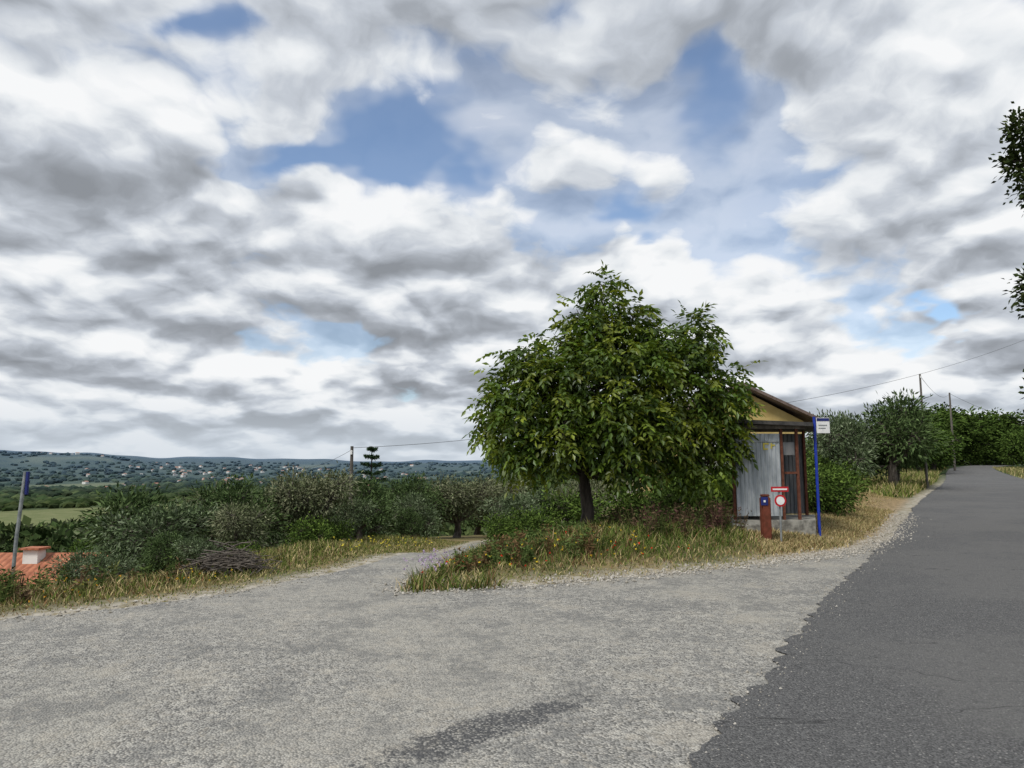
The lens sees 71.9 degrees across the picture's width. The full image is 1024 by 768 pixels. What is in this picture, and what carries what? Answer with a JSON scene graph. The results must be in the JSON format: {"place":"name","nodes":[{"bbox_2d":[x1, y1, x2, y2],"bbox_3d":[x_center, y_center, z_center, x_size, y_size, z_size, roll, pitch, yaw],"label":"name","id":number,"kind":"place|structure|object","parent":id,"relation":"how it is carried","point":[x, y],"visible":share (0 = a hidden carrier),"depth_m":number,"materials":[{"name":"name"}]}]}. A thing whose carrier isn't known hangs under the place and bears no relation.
{"place":"outdoors","nodes":[
{"label":"outdoors","id":0,"kind":"place"},
{"bbox_2d":[0,533,470,618],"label":"roadside grass","id":1,"kind":"structure","parent":0,"point":[293,552],"depth_m":10.27,"materials":[{"name":"plant"}]},
{"bbox_2d":[0,450,1023,619],"bbox_3d":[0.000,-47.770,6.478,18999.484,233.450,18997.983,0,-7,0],"label":"ground","id":2,"kind":"structure","parent":0,"point":[901,505],"depth_m":15.58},
{"bbox_2d":[11,471,29,583],"bbox_3d":[-7.488,2.611,10.672,0.176,2.556,0.054,0,-7,0],"label":"metal post","id":3,"kind":"object","parent":2,"relation":"on","point":[25,484],"visible":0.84,"depth_m":10.73,"materials":[{"name":"grey metal"}]},
{"bbox_2d":[35,547,104,587],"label":"olive tree","id":4,"kind":"object","parent":2,"relation":"on","point":[73,561],"visible":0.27,"depth_m":12.98,"materials":[{"name":"green plant"}]},
{"bbox_2d":[62,537,95,552],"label":"bush","id":5,"kind":"object","parent":2,"relation":"on","point":[74,546],"visible":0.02,"depth_m":40.47,"materials":[{"name":"green plant"}]},
{"bbox_2d":[42,564,138,585],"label":"terracotta roof shed","id":6,"kind":"structure","parent":2,"relation":"on","point":[54,572],"depth_m":17.25,"materials":[{"name":"tile"}]},
{"bbox_2d":[0,556,182,603],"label":"tall weeds","id":7,"kind":"object","parent":2,"relation":"on","point":[7,585],"visible":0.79,"depth_m":9.03,"materials":[{"name":"green plant"}]},
{"bbox_2d":[76,554,144,581],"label":"olive tree","id":8,"kind":"object","parent":2,"relation":"on","point":[126,565],"visible":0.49,"depth_m":10.53,"materials":[{"name":"green plant"}]},
{"bbox_2d":[72,482,203,571],"bbox_3d":[-8.919,3.985,17.127,3.062,3.242,3.692,3,-7,-22],"label":"olive tree","id":9,"kind":"object","parent":2,"relation":"on","point":[127,502],"visible":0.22,"depth_m":16.46,"materials":[{"name":"leaf foliage"},{"name":"bark"}]},
{"bbox_2d":[66,496,225,577],"bbox_3d":[-7.560,3.578,14.885,2.561,2.427,3.359,-4,-8,32],"label":"olive tree","id":10,"kind":"object","parent":2,"relation":"on","point":[137,531],"visible":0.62,"depth_m":14.59,"materials":[{"name":"green plant"}]},
{"bbox_2d":[131,529,188,574],"bbox_3d":[-6.220,3.200,12.812,1.260,1.106,1.045,1,-7,-10],"label":"bush","id":11,"kind":"object","parent":2,"relation":"on","point":[161,551],"visible":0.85,"depth_m":12.68,"materials":[{"name":"green plant"}]},
{"bbox_2d":[2,570,347,623],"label":"loose gravel","id":12,"kind":"structure","parent":2,"relation":"on","point":[90,609],"depth_m":8.27,"materials":[{"name":"gravel"}]},
{"bbox_2d":[171,536,225,562],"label":"bush","id":13,"kind":"object","parent":2,"relation":"on","point":[191,549],"visible":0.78,"depth_m":11.98,"materials":[{"name":"green plant"}]},
{"bbox_2d":[162,540,281,575],"bbox_3d":[-4.344,2.649,10.562,1.753,0.579,1.097,0,-7,0],"label":"brush pile","id":14,"kind":"object","parent":2,"relation":"on","point":[226,559],"visible":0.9,"depth_m":10.40,"materials":[{"name":"brown plant"}]},
{"bbox_2d":[171,478,277,554],"bbox_3d":[-9.782,5.249,24.470,4.423,3.964,4.453,3,-7,-25],"label":"olive tree","id":15,"kind":"object","parent":2,"relation":"on","point":[197,497],"depth_m":24.09,"materials":[{"name":"green plant"}]},
{"bbox_2d":[36,452,427,486],"bbox_3d":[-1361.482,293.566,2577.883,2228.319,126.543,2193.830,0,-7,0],"label":"distant village","id":16,"kind":"object","parent":2,"relation":"on","point":[184,474],"visible":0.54,"depth_m":2886.68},
{"bbox_2d":[181,472,297,552],"bbox_3d":[-6.413,3.444,16.780,2.841,2.733,2.356,4,-8,-32],"label":"olive tree","id":17,"kind":"object","parent":2,"relation":"on","point":[245,487],"visible":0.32,"depth_m":16.72,"materials":[{"name":"green plant"}]},
{"bbox_2d":[190,486,289,550],"bbox_3d":[-7.846,4.275,20.103,4.083,2.950,3.113,-5,-8,39],"label":"olive tree","id":18,"kind":"object","parent":2,"relation":"on","point":[277,544],"visible":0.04,"depth_m":19.71,"materials":[{"name":"green plant"}]},
{"bbox_2d":[207,497,275,552],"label":"olive tree","id":19,"kind":"object","parent":2,"relation":"on","point":[240,526],"visible":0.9,"depth_m":13.94,"materials":[{"name":"green plant"}]},
{"bbox_2d":[228,538,259,551],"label":"bush","id":20,"kind":"object","parent":2,"relation":"on","point":[241,546],"visible":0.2,"depth_m":13.34,"materials":[{"name":"green plant"}]},
{"bbox_2d":[0,450,576,525],"bbox_3d":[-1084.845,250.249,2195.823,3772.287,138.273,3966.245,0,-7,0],"label":"distant woods","id":21,"kind":"object","parent":2,"relation":"on","point":[53,497],"visible":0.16,"depth_m":2251.92,"materials":[{"name":"leaf foliage"},{"name":"bark"}]},
{"bbox_2d":[283,511,336,546],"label":"bush","id":22,"kind":"object","parent":2,"relation":"on","point":[315,531],"visible":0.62,"depth_m":15.70,"materials":[{"name":"green plant"}]},
{"bbox_2d":[259,460,364,541],"bbox_3d":[-5.270,3.307,17.996,2.552,2.726,2.534,-6,-9,42],"label":"olive tree","id":23,"kind":"object","parent":2,"relation":"on","point":[287,499],"visible":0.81,"depth_m":17.75,"materials":[{"name":"leaf foliage"},{"name":"bark"}]},
{"bbox_2d":[0,467,635,552],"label":"valley trees","id":24,"kind":"object","parent":2,"relation":"on","point":[56,535],"visible":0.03,"depth_m":95.09,"materials":[{"name":"green plant"}]},
{"bbox_2d":[284,464,367,533],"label":"olive tree","id":25,"kind":"object","parent":2,"relation":"on","point":[329,484],"visible":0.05,"depth_m":22.96,"materials":[{"name":"green plant"}]},
{"bbox_2d":[305,516,358,543],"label":"bush","id":26,"kind":"object","parent":2,"relation":"on","point":[340,533],"visible":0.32,"depth_m":17.70,"materials":[{"name":"green plant"}]},
{"bbox_2d":[324,496,378,540],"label":"olive tree","id":27,"kind":"object","parent":2,"relation":"on","point":[357,516],"visible":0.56,"depth_m":19.63,"materials":[{"name":"green plant"}]},
{"bbox_2d":[349,446,353,540],"bbox_3d":[-4.700,3.453,20.528,0.126,3.278,0.156,0,-7,0],"label":"utility pole","id":28,"kind":"object","parent":2,"relation":"on","point":[351,458],"visible":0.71,"depth_m":20.62,"materials":[{"name":"brown wood"}]},
{"bbox_2d":[325,475,402,539],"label":"olive tree","id":29,"kind":"object","parent":2,"relation":"on","point":[366,490],"visible":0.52,"depth_m":22.23,"materials":[{"name":"leaf foliage"},{"name":"bark"}]},
{"bbox_2d":[345,499,397,537],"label":"olive tree","id":30,"kind":"object","parent":2,"relation":"on","point":[378,527],"visible":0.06,"depth_m":28.48,"materials":[{"name":"green plant"}]},
{"bbox_2d":[352,446,395,533],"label":"norfolk pine tree","id":31,"kind":"object","parent":2,"relation":"on","point":[371,449],"visible":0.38,"depth_m":44.56,"materials":[{"name":"green plant"}]},
{"bbox_2d":[329,535,438,550],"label":"wildflowers","id":32,"kind":"object","parent":2,"relation":"on","point":[383,541],"visible":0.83,"depth_m":15.57,"materials":[{"name":"yellow plant"}]},
{"bbox_2d":[374,486,441,536],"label":"olive tree","id":33,"kind":"object","parent":2,"relation":"on","point":[398,521],"visible":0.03,"depth_m":35.90,"materials":[{"name":"green plant"}]},
{"bbox_2d":[393,505,427,537],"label":"bush","id":34,"kind":"object","parent":2,"relation":"on","point":[409,519],"visible":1,"depth_m":23.08,"materials":[{"name":"green plant"}]},
{"bbox_2d":[385,490,444,537],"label":"olive tree","id":35,"kind":"object","parent":2,"relation":"on","point":[418,503],"visible":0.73,"depth_m":24.84,"materials":[{"name":"green plant"}]},
{"bbox_2d":[380,472,453,536],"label":"olive tree","id":36,"kind":"object","parent":2,"relation":"on","point":[414,486],"visible":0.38,"depth_m":28.83,"materials":[{"name":"green plant"}]},
{"bbox_2d":[0,540,891,767],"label":"road junction","id":37,"kind":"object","parent":2,"relation":"on","point":[341,669],"visible":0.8,"depth_m":5.47,"materials":[{"name":"gravel"}]},
{"bbox_2d":[654,534,902,766],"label":"loose gravel","id":38,"kind":"structure","parent":37,"relation":"on","point":[747,691],"depth_m":6.21,"materials":[{"name":"gravel"}]},
{"bbox_2d":[424,469,502,537],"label":"olive tree","id":39,"kind":"object","parent":2,"relation":"on","point":[465,498],"visible":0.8,"depth_m":30.27,"materials":[{"name":"leaf foliage"},{"name":"bark"}]},
{"bbox_2d":[451,503,493,534],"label":"olive tree","id":40,"kind":"object","parent":2,"relation":"on","point":[477,527],"visible":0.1,"depth_m":38.69,"materials":[{"name":"green plant"}]},
{"bbox_2d":[328,489,636,573],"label":"side lane","id":41,"kind":"structure","parent":2,"relation":"on","point":[397,560],"depth_m":12.06,"materials":[{"name":"gravel"}]},
{"bbox_2d":[463,472,534,523],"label":"olive tree","id":42,"kind":"object","parent":2,"relation":"on","point":[504,488],"visible":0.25,"depth_m":32.86,"materials":[{"name":"green plant"}]},
{"bbox_2d":[480,508,517,544],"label":"bush","id":43,"kind":"object","parent":2,"relation":"on","point":[496,526],"visible":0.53,"depth_m":20.84,"materials":[{"name":"green plant"}]},
{"bbox_2d":[477,490,558,525],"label":"olive tree","id":44,"kind":"object","parent":2,"relation":"on","point":[508,501],"visible":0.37,"depth_m":23.62,"materials":[{"name":"green plant"}]},
{"bbox_2d":[433,519,607,576],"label":"tall weeds","id":45,"kind":"object","parent":2,"relation":"on","point":[514,542],"visible":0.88,"depth_m":11.04,"materials":[{"name":"green plant"}]},
{"bbox_2d":[495,501,563,538],"bbox_3d":[0.457,4.025,19.406,1.863,1.590,2.291,3,-7,-25],"label":"bush","id":46,"kind":"object","parent":2,"relation":"on","point":[532,520],"visible":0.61,"depth_m":19.36,"materials":[{"name":"green plant"}]},
{"bbox_2d":[504,484,567,517],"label":"olive tree","id":47,"kind":"object","parent":2,"relation":"on","point":[540,493],"visible":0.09,"depth_m":27.47,"materials":[{"name":"green plant"}]},
{"bbox_2d":[532,486,610,528],"bbox_3d":[1.806,3.814,20.156,2.417,2.004,2.465,5,-8,-35],"label":"bush","id":48,"kind":"object","parent":2,"relation":"on","point":[573,514],"visible":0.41,"depth_m":20.05,"materials":[{"name":"green plant"}]},
{"bbox_2d":[545,478,615,520],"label":"olive tree","id":49,"kind":"object","parent":2,"relation":"on","point":[577,490],"visible":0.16,"depth_m":22.37,"materials":[{"name":"green plant"}]},
{"bbox_2d":[566,477,627,521],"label":"olive tree","id":50,"kind":"object","parent":2,"relation":"on","point":[594,482],"visible":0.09,"depth_m":26.35,"materials":[{"name":"green plant"}]},
{"bbox_2d":[461,260,766,527],"bbox_3d":[2.186,0.408,15.048,6.090,6.339,4.310,4,-7,-29],"label":"walnut tree","id":51,"kind":"object","parent":2,"relation":"on","point":[593,430],"visible":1,"depth_m":14.42,"materials":[{"name":"green plant"}]},
{"bbox_2d":[367,547,870,597],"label":"loose gravel","id":52,"kind":"structure","parent":2,"relation":"on","point":[602,578],"depth_m":10.11,"materials":[{"name":"gravel"}]},
{"bbox_2d":[595,484,670,520],"bbox_3d":[3.449,3.538,19.297,2.228,1.902,2.740,3,-7,-26],"label":"bush","id":53,"kind":"object","parent":2,"relation":"on","point":[638,500],"visible":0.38,"depth_m":19.02,"materials":[{"name":"green plant"}]},
{"bbox_2d":[640,477,700,511],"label":"bush","id":54,"kind":"object","parent":2,"relation":"on","point":[665,493],"visible":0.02,"depth_m":20.18,"materials":[{"name":"green plant"}]},
{"bbox_2d":[599,496,751,539],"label":"tall weeds","id":55,"kind":"object","parent":2,"relation":"on","point":[659,515],"visible":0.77,"depth_m":13.69,"materials":[{"name":"green plant"}]},
{"bbox_2d":[650,460,701,490],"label":"broadleaf tree","id":56,"kind":"object","parent":2,"relation":"on","point":[669,477],"visible":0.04,"depth_m":21.51,"materials":[{"name":"green plant"}]},
{"bbox_2d":[647,479,717,514],"bbox_3d":[4.455,3.117,18.136,1.902,1.452,1.547,4,-8,-34],"label":"bush","id":57,"kind":"object","parent":2,"relation":"on","point":[673,496],"visible":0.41,"depth_m":17.99,"materials":[{"name":"green plant"}]},
{"bbox_2d":[693,469,732,514],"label":"bush","id":58,"kind":"object","parent":2,"relation":"on","point":[729,498],"visible":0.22,"depth_m":18.44,"materials":[{"name":"green plant"}]},
{"bbox_2d":[699,462,731,509],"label":"broadleaf tree","id":59,"kind":"object","parent":2,"relation":"on","point":[718,475],"visible":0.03,"depth_m":20.62,"materials":[{"name":"green plant"}]},
{"bbox_2d":[640,390,802,492],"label":"walls","id":60,"kind":"structure","parent":2,"relation":"on","point":[773,413],"depth_m":30.04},
{"bbox_2d":[696,383,819,421],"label":"roof","id":61,"kind":"structure","parent":60,"relation":"on","point":[795,411],"depth_m":29.91,"materials":[{"name":"wood"}]},
{"bbox_2d":[787,341,1020,402],"bbox_3d":[23.750,-1.740,37.443,28.221,6.813,0.014,4,-8,-30],"label":"overhead cable","id":62,"kind":"object","parent":61,"relation":"attached to","point":[902,378],"visible":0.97,"depth_m":34.51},
{"bbox_2d":[759,494,771,539],"bbox_3d":[4.940,2.770,13.738,0.200,1.230,0.171,0,-7,0],"label":"red marker post","id":63,"kind":"object","parent":2,"relation":"on","point":[765,516],"visible":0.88,"depth_m":13.71,"materials":[{"name":"brown paint"}]},
{"bbox_2d":[730,419,815,534],"bbox_3d":[5.800,2.195,15.435,2.600,2.760,2.130,0,-7,0],"label":"bus shelter","id":64,"kind":"object","parent":2,"relation":"on","point":[780,458],"visible":0.69,"depth_m":14.87,"materials":[{"name":"metal"}]},
{"bbox_2d":[771,487,788,541],"bbox_3d":[5.220,2.690,13.699,0.340,1.380,0.068,0,-7,0],"label":"traffic sign","id":65,"kind":"object","parent":2,"relation":"on","point":[780,500],"visible":0.95,"depth_m":13.72,"materials":[{"name":"grey metal"}]},
{"bbox_2d":[813,417,829,535],"bbox_3d":[6.575,2.074,14.861,0.350,2.770,0.060,0,-7,0],"label":"bus stop sign","id":66,"kind":"object","parent":2,"relation":"on","point":[821,425],"visible":0.92,"depth_m":14.93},
{"bbox_2d":[807,468,844,514],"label":"bush","id":67,"kind":"object","parent":2,"relation":"on","point":[811,490],"visible":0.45,"depth_m":18.32,"materials":[{"name":"green plant"}]},
{"bbox_2d":[808,462,861,488],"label":"bush","id":68,"kind":"object","parent":2,"relation":"on","point":[834,470],"visible":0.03,"depth_m":27.46,"materials":[{"name":"green plant"}]},
{"bbox_2d":[806,456,866,479],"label":"bush","id":69,"kind":"object","parent":2,"relation":"on","point":[851,465],"visible":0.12,"depth_m":34.92,"materials":[{"name":"green plant"}]},
{"bbox_2d":[806,449,871,486],"bbox_3d":[17.678,4.924,39.882,4.253,2.770,4.336,2,-7,-17],"label":"bush","id":70,"kind":"object","parent":2,"relation":"on","point":[822,458],"visible":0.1,"depth_m":39.32,"materials":[{"name":"green plant"}]},
{"bbox_2d":[807,463,872,515],"bbox_3d":[8.621,2.925,19.102,2.184,1.660,2.226,-5,-8,37],"label":"bush","id":71,"kind":"object","parent":2,"relation":"on","point":[839,481],"visible":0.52,"depth_m":18.76,"materials":[{"name":"green plant"}]},
{"bbox_2d":[807,459,873,492],"bbox_3d":[14.093,4.332,30.649,3.351,2.132,2.725,4,-7,-28],"label":"bush","id":72,"kind":"object","parent":2,"relation":"on","point":[865,481],"visible":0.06,"depth_m":30.55,"materials":[{"name":"green plant"}]},
{"bbox_2d":[806,412,884,478],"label":"olive tree","id":73,"kind":"object","parent":2,"relation":"on","point":[843,438],"visible":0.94,"depth_m":38.24,"materials":[{"name":"leaf"},{"name":"bark"}]},
{"bbox_2d":[775,513,928,564],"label":"loose gravel","id":74,"kind":"structure","parent":2,"relation":"on","point":[882,535],"depth_m":14.69,"materials":[{"name":"gravel"}]},
{"bbox_2d":[805,408,906,479],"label":"olive tree","id":75,"kind":"object","parent":2,"relation":"on","point":[822,415],"visible":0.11,"depth_m":41.32,"materials":[{"name":"green plant"}]},
{"bbox_2d":[871,409,929,475],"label":"olive tree","id":76,"kind":"object","parent":2,"relation":"on","point":[903,468],"visible":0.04,"depth_m":40.31,"materials":[{"name":"green plant"}]},
{"bbox_2d":[878,406,935,482],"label":"olive tree","id":77,"kind":"object","parent":2,"relation":"on","point":[898,474],"visible":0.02,"depth_m":41.34,"materials":[{"name":"green plant"}]},
{"bbox_2d":[853,387,961,484],"bbox_3d":[21.738,3.259,39.102,5.151,6.273,6.211,3,-7,-23],"label":"olive tree","id":78,"kind":"object","parent":2,"relation":"on","point":[904,440],"visible":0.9,"depth_m":38.75,"materials":[{"name":"leaf"},{"name":"bark"}]},
{"bbox_2d":[919,374,928,487],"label":"utility pole","id":79,"kind":"object","parent":2,"relation":"on","point":[926,468],"visible":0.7,"depth_m":40.68,"materials":[{"name":"brown wood"}]},
{"bbox_2d":[907,430,947,470],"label":"broadleaf tree","id":80,"kind":"object","parent":2,"relation":"on","point":[934,458],"visible":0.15,"depth_m":68.33,"materials":[{"name":"green plant"}]},
{"bbox_2d":[912,407,960,433],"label":"broadleaf tree","id":81,"kind":"object","parent":2,"relation":"on","point":[949,423],"visible":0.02,"depth_m":103.10,"materials":[{"name":"green plant"}]},
{"bbox_2d":[919,410,954,433],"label":"broadleaf tree","id":82,"kind":"object","parent":2,"relation":"on","point":[941,420],"visible":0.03,"depth_m":96.91,"materials":[{"name":"green plant"}]},
{"bbox_2d":[912,422,963,470],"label":"broadleaf tree","id":83,"kind":"object","parent":2,"relation":"on","point":[947,440],"depth_m":81.90,"materials":[{"name":"green plant"}]},
{"bbox_2d":[910,428,972,470],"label":"broadleaf tree","id":84,"kind":"object","parent":2,"relation":"on","point":[942,465],"visible":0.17,"depth_m":72.89,"materials":[{"name":"green plant"}]},
{"bbox_2d":[924,404,966,443],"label":"broadleaf tree","id":85,"kind":"object","parent":2,"relation":"on","point":[946,408],"visible":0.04,"depth_m":125.62,"materials":[{"name":"green plant"}]},
{"bbox_2d":[934,408,970,463],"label":"broadleaf tree","id":86,"kind":"object","parent":2,"relation":"on","point":[956,421],"visible":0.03,"depth_m":122.48,"materials":[{"name":"green plant"}]},
{"bbox_2d":[949,393,955,470],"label":"utility pole","id":87,"kind":"object","parent":2,"relation":"on","point":[954,461],"visible":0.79,"depth_m":85.97,"materials":[{"name":"brown wood"}]},
{"bbox_2d":[944,408,978,455],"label":"broadleaf tree","id":88,"kind":"object","parent":2,"relation":"on","point":[961,432],"visible":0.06,"depth_m":127.28,"materials":[{"name":"green plant"}]},
{"bbox_2d":[930,401,1003,463],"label":"broadleaf tree","id":89,"kind":"object","parent":2,"relation":"on","point":[979,435],"visible":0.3,"depth_m":130.26,"materials":[{"name":"leaf"},{"name":"dark bark"}]},
{"bbox_2d":[952,441,995,464],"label":"bush","id":90,"kind":"object","parent":2,"relation":"on","point":[973,456],"visible":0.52,"depth_m":129.15,"materials":[{"name":"green plant"}]},
{"bbox_2d":[965,445,1010,464],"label":"bush","id":91,"kind":"object","parent":2,"relation":"on","point":[996,462],"visible":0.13,"depth_m":134.23,"materials":[{"name":"green plant"}]},
{"bbox_2d":[970,410,1016,464],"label":"broadleaf tree","id":92,"kind":"object","parent":2,"relation":"on","point":[1000,422],"visible":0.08,"depth_m":134.68,"materials":[{"name":"green plant"}]},
{"bbox_2d":[969,407,1023,464],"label":"broadleaf tree","id":93,"kind":"object","parent":2,"relation":"on","point":[1015,421],"visible":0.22,"depth_m":138.14,"materials":[{"name":"green plant"}]},
{"bbox_2d":[987,430,1023,465],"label":"bush","id":94,"kind":"object","parent":2,"relation":"on","point":[1015,444],"visible":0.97,"depth_m":100.51,"materials":[{"name":"green plant"}]},
{"bbox_2d":[988,101,1023,412],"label":"cork oak tree","id":95,"kind":"object","parent":2,"relation":"on","point":[1013,161],"visible":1,"depth_m":14.69,"materials":[{"name":"green plant"}]},
{"bbox_2d":[992,426,1023,464],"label":"broadleaf tree","id":96,"kind":"object","parent":2,"relation":"on","point":[1018,430],"visible":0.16,"depth_m":105.89,"materials":[{"name":"green plant"}]},
{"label":"walls","id":97,"kind":"object","parent":2,"relation":"on","visible":0},
{"bbox_2d":[0,553,107,584],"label":"roof front","id":98,"kind":"structure","parent":97,"relation":"on","point":[30,570],"depth_m":22.85,"materials":[{"name":"tile"}]},
{"bbox_2d":[22,549,45,563],"bbox_3d":[-15.650,5.697,23.101,0.500,0.550,0.400,0,-7,0],"label":"chimney","id":99,"kind":"object","parent":98,"relation":"on","point":[33,556],"visible":0.61,"depth_m":22.92,"materials":[{"name":"paint"}]},
{"bbox_2d":[18,546,50,549],"bbox_3d":[-15.650,5.384,23.137,0.660,0.060,0.600,0,-7,0],"label":"chimney cap","id":100,"kind":"object","parent":99,"relation":"on","point":[35,548],"visible":1,"depth_m":23.07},
{"bbox_2d":[0,0,1023,461],"label":"sky","id":101,"kind":"structure","parent":0,"point":[252,229],"materials":[{"name":"white"}]},
{"bbox_2d":[395,492,898,592],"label":"verge grass","id":102,"kind":"structure","parent":0,"point":[862,519],"depth_m":12.11,"materials":[{"name":"plant"}]},
{"bbox_2d":[403,548,450,571],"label":"wildflowers","id":103,"kind":"object","parent":102,"relation":"on","point":[430,557],"visible":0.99,"depth_m":9.51,"materials":[{"name":"plant"}]},
{"bbox_2d":[421,525,689,572],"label":"wildflowers","id":104,"kind":"object","parent":102,"relation":"on","point":[554,546],"visible":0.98,"depth_m":10.82,"materials":[{"name":"red plant"}]},
{"bbox_2d":[689,465,1023,767],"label":"road","id":105,"kind":"structure","parent":0,"point":[916,660],"depth_m":5.74,"materials":[{"name":"asphalt"}]},
{"bbox_2d":[719,466,1023,514],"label":"hillside grass","id":106,"kind":"structure","parent":0,"point":[908,485],"depth_m":41.05,"materials":[{"name":"plant"}]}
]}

